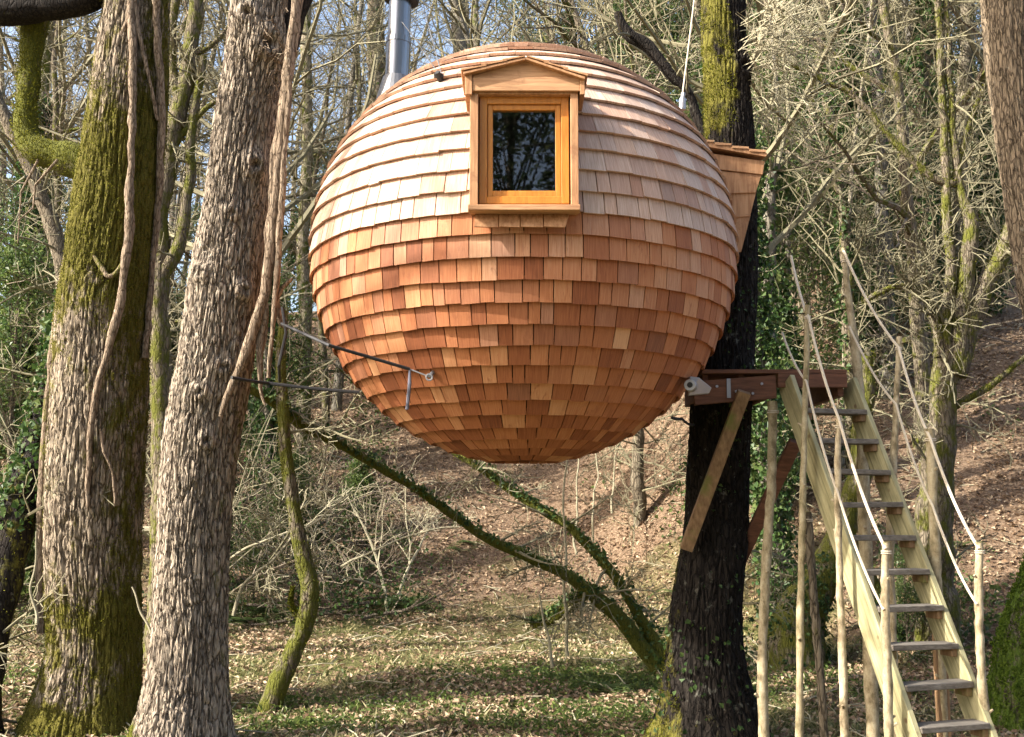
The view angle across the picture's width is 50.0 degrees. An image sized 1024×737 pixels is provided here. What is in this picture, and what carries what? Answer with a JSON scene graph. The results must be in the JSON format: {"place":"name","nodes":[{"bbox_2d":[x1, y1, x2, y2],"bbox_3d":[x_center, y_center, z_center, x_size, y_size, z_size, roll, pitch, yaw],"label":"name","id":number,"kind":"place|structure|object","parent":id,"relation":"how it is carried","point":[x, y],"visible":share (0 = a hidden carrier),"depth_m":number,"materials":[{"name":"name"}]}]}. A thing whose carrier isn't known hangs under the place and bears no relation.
{"place":"outdoors","nodes":[
{"label":"outdoors","id":0,"kind":"place"},
{"bbox_2d":[0,0,981,311],"label":"sky","id":1,"kind":"structure","parent":0,"point":[8,175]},
{"bbox_2d":[0,109,1023,736],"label":"ground","id":2,"kind":"structure","parent":0,"point":[970,469],"depth_m":18.51,"materials":[{"name":"soil"}]},
{"bbox_2d":[16,528,36,628],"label":"holly bush","id":3,"kind":"object","parent":2,"relation":"on","point":[24,598],"visible":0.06,"depth_m":15.13,"materials":[{"name":"green plant"}]},
{"bbox_2d":[0,206,66,489],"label":"holly bush","id":4,"kind":"object","parent":2,"relation":"on","point":[23,259],"visible":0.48,"depth_m":21.08,"materials":[{"name":"green plant"}]},
{"bbox_2d":[0,20,92,418],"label":"ivy tree","id":5,"kind":"object","parent":2,"relation":"on","point":[5,142],"visible":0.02,"depth_m":29.26,"materials":[{"name":"green plant"}]},
{"bbox_2d":[0,259,113,732],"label":"slanting tree","id":6,"kind":"object","parent":2,"relation":"on","point":[19,488],"visible":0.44,"depth_m":10.26,"materials":[{"name":"green plant"}]},
{"bbox_2d":[0,0,171,736],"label":"oak tree","id":7,"kind":"object","parent":2,"relation":"on","point":[89,681],"visible":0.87,"depth_m":10.16,"materials":[{"name":"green plant"}]},
{"bbox_2d":[34,16,127,633],"bbox_3d":[-4.027,-0.691,10.404,0.901,6.289,0.155,-3,-8,25],"label":"climbing vine","id":8,"kind":"object","parent":7,"relation":"attached to","point":[38,576],"visible":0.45,"depth_m":10.26,"materials":[{"name":"brown plant"}]},
{"bbox_2d":[85,0,136,507],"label":"climbing vine","id":9,"kind":"object","parent":7,"relation":"attached to","point":[129,231],"visible":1,"depth_m":10.21,"materials":[{"name":"brown plant"}]},
{"bbox_2d":[134,0,158,120],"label":"climbing vine","id":10,"kind":"object","parent":7,"relation":"attached to","point":[138,31],"visible":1,"depth_m":10.55,"materials":[{"name":"brown plant"}]},
{"bbox_2d":[141,0,165,357],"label":"climbing vine","id":11,"kind":"object","parent":7,"relation":"attached to","point":[160,81],"visible":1,"depth_m":10.60,"materials":[{"name":"brown plant"}]},
{"bbox_2d":[0,24,185,636],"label":"slim tree","id":12,"kind":"object","parent":2,"relation":"on","point":[49,217],"visible":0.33,"depth_m":15.30,"materials":[{"name":"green plant"}]},
{"bbox_2d":[0,0,206,391],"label":"mossy tree","id":13,"kind":"object","parent":2,"relation":"on","point":[56,98],"visible":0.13,"depth_m":23.89,"materials":[{"name":"green plant"}]},
{"bbox_2d":[0,15,207,207],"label":"ivy tree","id":14,"kind":"object","parent":2,"relation":"on","point":[88,43],"depth_m":34.34,"materials":[{"name":"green plant"}]},
{"bbox_2d":[0,2,225,460],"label":"ivy tree","id":15,"kind":"object","parent":2,"relation":"on","point":[42,124],"visible":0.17,"depth_m":25.35,"materials":[{"name":"green plant"}]},
{"bbox_2d":[0,0,375,421],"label":"mossy tree","id":16,"kind":"object","parent":2,"relation":"on","point":[198,123],"visible":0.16,"depth_m":23.55,"materials":[{"name":"green plant"}]},
{"bbox_2d":[72,0,307,659],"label":"twin mossy tree","id":17,"kind":"object","parent":2,"relation":"on","point":[188,79],"visible":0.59,"depth_m":13.81,"materials":[{"name":"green plant"}]},
{"bbox_2d":[51,0,351,351],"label":"mossy tree","id":18,"kind":"object","parent":2,"relation":"on","point":[188,255],"visible":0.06,"depth_m":29.32,"materials":[{"name":"green plant"}]},
{"bbox_2d":[0,0,427,553],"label":"ivy tree","id":19,"kind":"object","parent":2,"relation":"on","point":[286,244],"depth_m":20.01,"materials":[{"name":"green plant"}]},
{"bbox_2d":[126,0,312,736],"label":"rough tree","id":20,"kind":"object","parent":2,"relation":"on","point":[185,690],"visible":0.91,"depth_m":8.76,"materials":[{"name":"brown plant"}]},
{"bbox_2d":[219,0,300,416],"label":"climbing vine","id":21,"kind":"object","parent":20,"relation":"attached to","point":[246,351],"visible":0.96,"depth_m":8.80,"materials":[{"name":"brown plant"}]},
{"bbox_2d":[266,75,292,377],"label":"climbing vine","id":22,"kind":"object","parent":20,"relation":"hanging from","point":[281,205],"visible":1,"depth_m":8.79,"materials":[{"name":"brown plant"}]},
{"bbox_2d":[256,0,303,404],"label":"climbing vine","id":23,"kind":"object","parent":20,"relation":"hanging from","point":[261,338],"visible":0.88,"depth_m":8.85,"materials":[{"name":"brown plant"}]},
{"bbox_2d":[168,10,342,443],"bbox_3d":[-5.195,-2.680,22.094,4.765,11.070,4.673,-5,-9,35],"label":"tree","id":24,"kind":"object","parent":2,"relation":"on","point":[267,411],"visible":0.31,"depth_m":22.16,"materials":[{"name":"brown plant"}]},
{"bbox_2d":[229,506,286,615],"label":"holly bush","id":25,"kind":"object","parent":2,"relation":"on","point":[255,555],"visible":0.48,"depth_m":16.69,"materials":[{"name":"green plant"}]},
{"bbox_2d":[144,293,412,569],"bbox_3d":[-4.032,1.152,16.604,4.384,5.390,4.907,3,-8,-22],"label":"bare shrub","id":26,"kind":"object","parent":2,"relation":"on","point":[236,497],"visible":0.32,"depth_m":16.43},
{"bbox_2d":[177,0,387,456],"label":"bare tree","id":27,"kind":"object","parent":2,"relation":"on","point":[293,119],"visible":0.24,"depth_m":26.07,"materials":[{"name":"brown plant"}]},
{"bbox_2d":[230,473,334,573],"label":"dead branch","id":28,"kind":"object","parent":2,"relation":"on","point":[256,544],"visible":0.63,"depth_m":11.97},
{"bbox_2d":[229,305,344,715],"bbox_3d":[-2.146,1.466,10.400,1.038,4.184,0.815,2,-8,-15],"label":"curved sapling","id":29,"kind":"object","parent":2,"relation":"on","point":[282,673],"visible":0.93,"depth_m":10.30,"materials":[{"name":"green plant"}]},
{"bbox_2d":[238,258,336,470],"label":"holly bush","id":30,"kind":"object","parent":2,"relation":"on","point":[294,367],"visible":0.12,"depth_m":24.12,"materials":[{"name":"green plant"}]},
{"bbox_2d":[230,425,354,615],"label":"dead branch","id":31,"kind":"object","parent":2,"relation":"on","point":[253,575],"visible":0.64,"depth_m":11.38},
{"bbox_2d":[175,30,414,426],"bbox_3d":[-5.340,-4.283,28.491,7.912,11.846,7.614,-4,-9,30],"label":"mossy tree","id":32,"kind":"object","parent":2,"relation":"on","point":[326,401],"visible":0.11,"depth_m":28.22,"materials":[{"name":"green plant"}]},
{"bbox_2d":[253,448,339,568],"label":"holly bush","id":33,"kind":"object","parent":2,"relation":"on","point":[298,462],"visible":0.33,"depth_m":18.78,"materials":[{"name":"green plant"}]},
{"bbox_2d":[142,412,478,626],"bbox_3d":[-4.225,2.857,19.087,7.473,4.558,8.733,0,-7,0],"label":"brushwood","id":34,"kind":"object","parent":2,"relation":"on","point":[363,545],"visible":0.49,"depth_m":18.04,"materials":[{"name":"plant"}]},
{"bbox_2d":[256,0,382,460],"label":"slim tree","id":35,"kind":"object","parent":2,"relation":"on","point":[302,238],"visible":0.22,"depth_m":25.49,"materials":[{"name":"brown plant"}]},
{"bbox_2d":[142,456,499,630],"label":"bramble leaves","id":36,"kind":"object","parent":2,"relation":"on","point":[354,604],"visible":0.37,"depth_m":17.08,"materials":[{"name":"plant"}]},
{"bbox_2d":[198,0,482,512],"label":"ivy tree","id":37,"kind":"object","parent":2,"relation":"on","point":[257,404],"visible":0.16,"depth_m":22.11,"materials":[{"name":"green plant"}]},
{"bbox_2d":[230,444,466,611],"bbox_3d":[-3.540,2.638,19.713,5.177,3.069,6.298,3,-8,-20],"label":"dead brushwood","id":38,"kind":"object","parent":2,"relation":"on","point":[378,564],"visible":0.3,"depth_m":17.95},
{"bbox_2d":[275,0,425,323],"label":"ivy tree","id":39,"kind":"object","parent":2,"relation":"on","point":[292,258],"visible":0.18,"depth_m":45.30,"materials":[{"name":"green plant"}]},
{"bbox_2d":[332,451,384,531],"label":"holly bush","id":40,"kind":"object","parent":2,"relation":"on","point":[358,476],"visible":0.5,"depth_m":20.72,"materials":[{"name":"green plant"}]},
{"bbox_2d":[290,0,435,411],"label":"bare tree","id":41,"kind":"object","parent":2,"relation":"on","point":[354,67],"visible":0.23,"depth_m":30.06,"materials":[{"name":"brown plant"}]},
{"bbox_2d":[314,0,414,377],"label":"slim tree","id":42,"kind":"object","parent":2,"relation":"on","point":[378,81],"visible":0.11,"depth_m":34.43,"materials":[{"name":"brown plant"}]},
{"bbox_2d":[288,0,465,223],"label":"ivy tree","id":43,"kind":"object","parent":2,"relation":"on","point":[351,17],"visible":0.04,"depth_m":37.99,"materials":[{"name":"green plant"}]},
{"bbox_2d":[340,491,476,567],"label":"dead branch","id":44,"kind":"object","parent":2,"relation":"on","point":[396,540],"visible":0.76,"depth_m":16.28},
{"bbox_2d":[415,0,467,53],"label":"slim tree","id":45,"kind":"object","parent":2,"relation":"on","point":[458,35],"visible":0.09,"depth_m":35.45,"materials":[{"name":"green plant"}]},
{"bbox_2d":[250,384,671,675],"bbox_3d":[-0.531,1.887,11.623,5.575,3.649,2.209,5,-9,-34],"label":"leaning tree","id":46,"kind":"object","parent":2,"relation":"on","point":[643,639],"visible":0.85,"depth_m":12.01,"materials":[{"name":"green plant"}]},
{"bbox_2d":[2,535,953,736],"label":"ground cover","id":47,"kind":"object","parent":2,"relation":"on","point":[301,721],"visible":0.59,"depth_m":10.34,"materials":[{"name":"green plant"}]},
{"bbox_2d":[293,0,670,103],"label":"ivy tree","id":48,"kind":"object","parent":2,"relation":"on","point":[475,19],"visible":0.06,"depth_m":28.12,"materials":[{"name":"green plant"}]},
{"bbox_2d":[337,0,669,112],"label":"ivy tree","id":49,"kind":"object","parent":2,"relation":"on","point":[461,23],"visible":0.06,"depth_m":25.17,"materials":[{"name":"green plant"}]},
{"bbox_2d":[0,295,1022,736],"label":"fallen sticks","id":50,"kind":"object","parent":2,"relation":"on","point":[240,727],"visible":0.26,"depth_m":12.82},
{"bbox_2d":[0,171,1023,736],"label":"fallen leaves","id":51,"kind":"object","parent":2,"relation":"on","point":[274,633],"visible":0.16,"depth_m":13.77,"materials":[{"name":"plant"}]},
{"bbox_2d":[0,403,1023,736],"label":"short grass","id":52,"kind":"structure","parent":2,"relation":"on","point":[576,663],"depth_m":12.04,"materials":[{"name":"plant"}]},
{"bbox_2d":[0,226,1023,666],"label":"creeping ivy","id":53,"kind":"object","parent":2,"relation":"on","point":[966,598],"visible":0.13,"depth_m":15.43,"materials":[{"name":"green plant"}]},
{"bbox_2d":[483,0,594,46],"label":"ivy tree","id":54,"kind":"object","parent":2,"relation":"on","point":[564,24],"visible":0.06,"depth_m":42.03,"materials":[{"name":"plant"}]},
{"bbox_2d":[447,0,767,139],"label":"mossy tree","id":55,"kind":"object","parent":2,"relation":"on","point":[574,11],"visible":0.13,"depth_m":24.42,"materials":[{"name":"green plant"}]},
{"bbox_2d":[542,0,702,95],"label":"ivy tree","id":56,"kind":"object","parent":2,"relation":"on","point":[601,51],"visible":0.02,"depth_m":33.83,"materials":[{"name":"plant"}]},
{"bbox_2d":[562,395,688,575],"bbox_3d":[2.441,1.503,19.677,3.659,4.964,3.955,-4,-9,29],"label":"slim tree","id":57,"kind":"object","parent":2,"relation":"on","point":[639,489],"visible":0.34,"depth_m":19.81,"materials":[{"name":"brown plant"}]},
{"bbox_2d":[583,0,702,117],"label":"tree","id":58,"kind":"object","parent":2,"relation":"on","point":[659,20],"visible":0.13,"depth_m":37.51,"materials":[{"name":"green plant"}]},
{"bbox_2d":[447,0,841,481],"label":"ivy tree","id":59,"kind":"object","parent":2,"relation":"on","point":[784,309],"visible":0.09,"depth_m":17.98,"materials":[{"name":"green plant"}]},
{"bbox_2d":[630,23,703,121],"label":"holly bush","id":60,"kind":"object","parent":2,"relation":"on","point":[671,97],"visible":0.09,"depth_m":31.05,"materials":[{"name":"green plant"}]},
{"bbox_2d":[570,0,797,671],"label":"dark bent tree","id":61,"kind":"object","parent":2,"relation":"on","point":[643,43],"visible":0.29,"depth_m":11.92,"materials":[{"name":"brown plant"}]},
{"bbox_2d":[640,0,889,736],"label":"support tree","id":62,"kind":"object","parent":2,"relation":"on","point":[707,689],"visible":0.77,"depth_m":9.52,"materials":[{"name":"black plant"}]},
{"bbox_2d":[308,0,766,463],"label":"treehouse","id":63,"kind":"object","parent":62,"relation":"attached to","point":[524,252],"visible":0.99,"depth_m":7.81,"materials":[{"name":"brown wood"}]},
{"bbox_2d":[280,322,429,409],"bbox_3d":[-1.276,-0.059,7.900,1.285,0.717,0.509,-3,-8,23],"label":"strap","id":64,"kind":"object","parent":63,"relation":"attached to","point":[358,354],"visible":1,"depth_m":7.83,"materials":[{"name":"metal"}]},
{"bbox_2d":[461,55,587,227],"bbox_3d":[0.083,-1.449,7.990,0.857,1.162,1.335,0,-7,0],"label":"dormer window","id":65,"kind":"structure","parent":63,"relation":"in","point":[524,148],"depth_m":7.44,"materials":[{"name":"brown wood"}]},
{"bbox_2d":[680,369,846,561],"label":"platform","id":66,"kind":"structure","parent":62,"relation":"attached to","point":[739,388],"depth_m":9.02,"materials":[{"name":"wood"}]},
{"bbox_2d":[754,401,778,736],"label":"stair pole","id":67,"kind":"object","parent":2,"relation":"on","point":[761,694],"visible":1,"depth_m":8.85,"materials":[{"name":"beige wood"}]},
{"bbox_2d":[641,78,921,590],"bbox_3d":[3.726,-0.148,15.825,4.053,8.190,3.888,0,-7,0],"label":"slim tree","id":68,"kind":"object","parent":2,"relation":"on","point":[770,219],"visible":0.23,"depth_m":15.64,"materials":[{"name":"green plant"}]},
{"bbox_2d":[663,0,914,318],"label":"ivy tree","id":69,"kind":"object","parent":2,"relation":"on","point":[850,103],"visible":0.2,"depth_m":23.57,"materials":[{"name":"green plant"}]},
{"bbox_2d":[795,305,810,736],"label":"stair pole","id":70,"kind":"object","parent":2,"relation":"on","point":[800,696],"visible":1,"depth_m":8.32,"materials":[{"name":"beige wood"}]},
{"bbox_2d":[781,332,884,610],"bbox_3d":[2.338,0.664,8.166,0.045,2.114,1.376,2,-8,-12],"label":"handrail rope","id":71,"kind":"object","parent":70,"relation":"attached to","point":[833,482],"visible":1,"depth_m":8.05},
{"bbox_2d":[790,255,886,549],"bbox_3d":[2.379,0.144,8.255,0.103,2.364,1.414,1,-8,-9],"label":"handrail rope","id":72,"kind":"object","parent":70,"relation":"attached to","point":[838,416],"visible":0.99,"depth_m":8.08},
{"bbox_2d":[632,0,995,617],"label":"ivy tree","id":73,"kind":"object","parent":2,"relation":"on","point":[763,352],"visible":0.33,"depth_m":14.66,"materials":[{"name":"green plant"}]},
{"bbox_2d":[805,511,828,736],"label":"stair pole","id":74,"kind":"object","parent":2,"relation":"on","point":[822,722],"visible":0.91,"depth_m":8.97,"materials":[{"name":"brown wood"}]},
{"bbox_2d":[751,21,892,301],"bbox_3d":[6.696,-4.544,25.020,4.714,6.577,4.364,-6,-10,41],"label":"holly bush","id":75,"kind":"object","parent":2,"relation":"on","point":[865,97],"visible":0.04,"depth_m":24.56,"materials":[{"name":"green plant"}]},
{"bbox_2d":[756,114,904,407],"bbox_3d":[4.746,-1.533,19.566,3.890,5.863,4.202,-6,-10,41],"label":"holly bush","id":76,"kind":"object","parent":2,"relation":"on","point":[786,195],"visible":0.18,"depth_m":19.18,"materials":[{"name":"green plant"}]},
{"bbox_2d":[744,334,925,672],"bbox_3d":[3.680,1.911,12.687,2.134,4.813,1.592,0,-7,0],"label":"bush","id":77,"kind":"object","parent":2,"relation":"on","point":[781,641],"visible":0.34,"depth_m":12.39,"materials":[{"name":"green plant"}]},
{"bbox_2d":[693,0,977,465],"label":"tree","id":78,"kind":"object","parent":2,"relation":"on","point":[857,115],"visible":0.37,"depth_m":18.46,"materials":[{"name":"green plant"}]},
{"bbox_2d":[692,0,979,328],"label":"mossy tree","id":79,"kind":"object","parent":2,"relation":"on","point":[807,250],"visible":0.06,"depth_m":23.61,"materials":[{"name":"green plant"}]},
{"bbox_2d":[751,0,923,327],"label":"tree","id":80,"kind":"object","parent":2,"relation":"on","point":[788,235],"visible":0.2,"depth_m":19.74,"materials":[{"name":"brown plant"}]},
{"bbox_2d":[831,415,850,736],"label":"stair pole","id":81,"kind":"object","parent":2,"relation":"on","point":[843,706],"visible":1,"depth_m":7.88,"materials":[{"name":"beige wood"}]},
{"bbox_2d":[748,45,938,363],"bbox_3d":[5.860,-3.169,21.620,5.011,7.252,5.325,3,-8,-22],"label":"holly bush","id":82,"kind":"object","parent":2,"relation":"on","point":[824,237],"visible":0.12,"depth_m":21.27,"materials":[{"name":"green plant"}]},
{"bbox_2d":[666,0,1023,449],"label":"mossy tree","id":83,"kind":"object","parent":2,"relation":"on","point":[921,367],"visible":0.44,"depth_m":17.85,"materials":[{"name":"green plant"}]},
{"bbox_2d":[841,247,879,736],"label":"stair pole","id":84,"kind":"object","parent":2,"relation":"on","point":[870,680],"visible":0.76,"depth_m":9.02,"materials":[{"name":"beige wood"}]},
{"bbox_2d":[842,250,980,549],"bbox_3d":[3.104,0.131,8.499,0.180,2.467,1.482,2,-8,-17],"label":"handrail rope","id":85,"kind":"object","parent":84,"relation":"attached to","point":[917,408],"visible":1,"depth_m":8.52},
{"bbox_2d":[779,96,951,342],"bbox_3d":[6.360,-3.222,22.790,4.391,5.679,5.044,3,-8,-24],"label":"bare shrub","id":86,"kind":"object","parent":2,"relation":"on","point":[818,296],"visible":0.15,"depth_m":22.23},
{"bbox_2d":[824,274,911,369],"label":"holly bush","id":87,"kind":"object","parent":2,"relation":"on","point":[864,338],"visible":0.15,"depth_m":20.01,"materials":[{"name":"green plant"}]},
{"bbox_2d":[755,0,986,309],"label":"ivy tree","id":88,"kind":"object","parent":2,"relation":"on","point":[902,62],"visible":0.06,"depth_m":22.68,"materials":[{"name":"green plant"}]},
{"bbox_2d":[753,71,991,480],"bbox_3d":[5.422,-1.181,17.426,4.120,6.745,3.848,3,-8,-20],"label":"slim tree","id":89,"kind":"object","parent":2,"relation":"on","point":[842,222],"visible":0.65,"depth_m":17.23,"materials":[{"name":"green plant"}]},
{"bbox_2d":[804,114,966,321],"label":"holly bush","id":90,"kind":"object","parent":2,"relation":"on","point":[894,199],"visible":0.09,"depth_m":22.37,"materials":[{"name":"green plant"}]},
{"bbox_2d":[753,0,1023,665],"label":"forked tree","id":91,"kind":"object","parent":2,"relation":"on","point":[956,321],"visible":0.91,"depth_m":12.69,"materials":[{"name":"green plant"}]},
{"bbox_2d":[779,375,997,736],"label":"staircase","id":92,"kind":"structure","parent":2,"relation":"on","point":[960,680],"depth_m":8.05,"materials":[{"name":"wood"}]},
{"bbox_2d":[783,0,993,406],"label":"slim tree","id":93,"kind":"object","parent":2,"relation":"on","point":[881,141],"visible":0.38,"depth_m":19.83,"materials":[{"name":"brown plant"}]},
{"bbox_2d":[880,542,897,736],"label":"stair pole","id":94,"kind":"object","parent":2,"relation":"on","point":[889,725],"visible":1,"depth_m":7.34,"materials":[{"name":"beige wood"}]},
{"bbox_2d":[886,336,903,736],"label":"stair pole","id":95,"kind":"object","parent":2,"relation":"on","point":[893,462],"visible":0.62,"depth_m":8.71,"materials":[{"name":"beige wood"}]},
{"bbox_2d":[848,326,978,605],"bbox_3d":[3.079,0.641,8.415,0.140,2.192,1.445,2,-8,-15],"label":"handrail rope","id":96,"kind":"object","parent":95,"relation":"attached to","point":[917,471],"visible":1,"depth_m":8.45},
{"bbox_2d":[855,545,947,664],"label":"holly bush","id":97,"kind":"object","parent":2,"relation":"on","point":[904,594],"visible":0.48,"depth_m":12.11,"materials":[{"name":"green plant"}]},
{"bbox_2d":[796,127,1011,317],"bbox_3d":[7.788,-2.513,21.919,4.335,4.522,6.478,-7,-10,43],"label":"bare shrub","id":98,"kind":"object","parent":2,"relation":"on","point":[902,239],"visible":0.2,"depth_m":21.30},
{"bbox_2d":[817,0,999,372],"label":"ivied pole tree","id":99,"kind":"object","parent":2,"relation":"on","point":[921,11],"visible":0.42,"depth_m":21.65,"materials":[{"name":"green plant"}]},
{"bbox_2d":[848,65,1013,287],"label":"bare shrub","id":100,"kind":"object","parent":2,"relation":"on","point":[1001,204],"visible":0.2,"depth_m":21.32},
{"bbox_2d":[924,428,947,736],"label":"stair pole","id":101,"kind":"object","parent":2,"relation":"on","point":[934,533],"visible":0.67,"depth_m":8.23,"materials":[{"name":"beige wood"}]},
{"bbox_2d":[858,0,1015,290],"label":"slim tree","id":102,"kind":"object","parent":2,"relation":"on","point":[965,66],"visible":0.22,"depth_m":22.82,"materials":[{"name":"green plant"}]},
{"bbox_2d":[911,0,1014,315],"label":"ivy tree","id":103,"kind":"object","parent":2,"relation":"on","point":[988,175],"visible":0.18,"depth_m":22.52,"materials":[{"name":"plant"}]},
{"bbox_2d":[973,542,993,713],"bbox_3d":[3.241,2.111,7.530,0.108,1.821,0.108,-7,-10,42],"label":"stair pole","id":104,"kind":"object","parent":2,"relation":"on","point":[982,688],"visible":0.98,"depth_m":7.56,"materials":[{"name":"beige wood"}]},
{"bbox_2d":[980,0,1023,319],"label":"tan tree","id":105,"kind":"object","parent":2,"relation":"on","point":[1002,22],"visible":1,"depth_m":11.80,"materials":[{"name":"brown plant"}]},
{"bbox_2d":[986,553,1023,733],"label":"bush","id":106,"kind":"object","parent":2,"relation":"on","point":[1005,681],"visible":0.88,"depth_m":9.51,"materials":[{"name":"green plant"}]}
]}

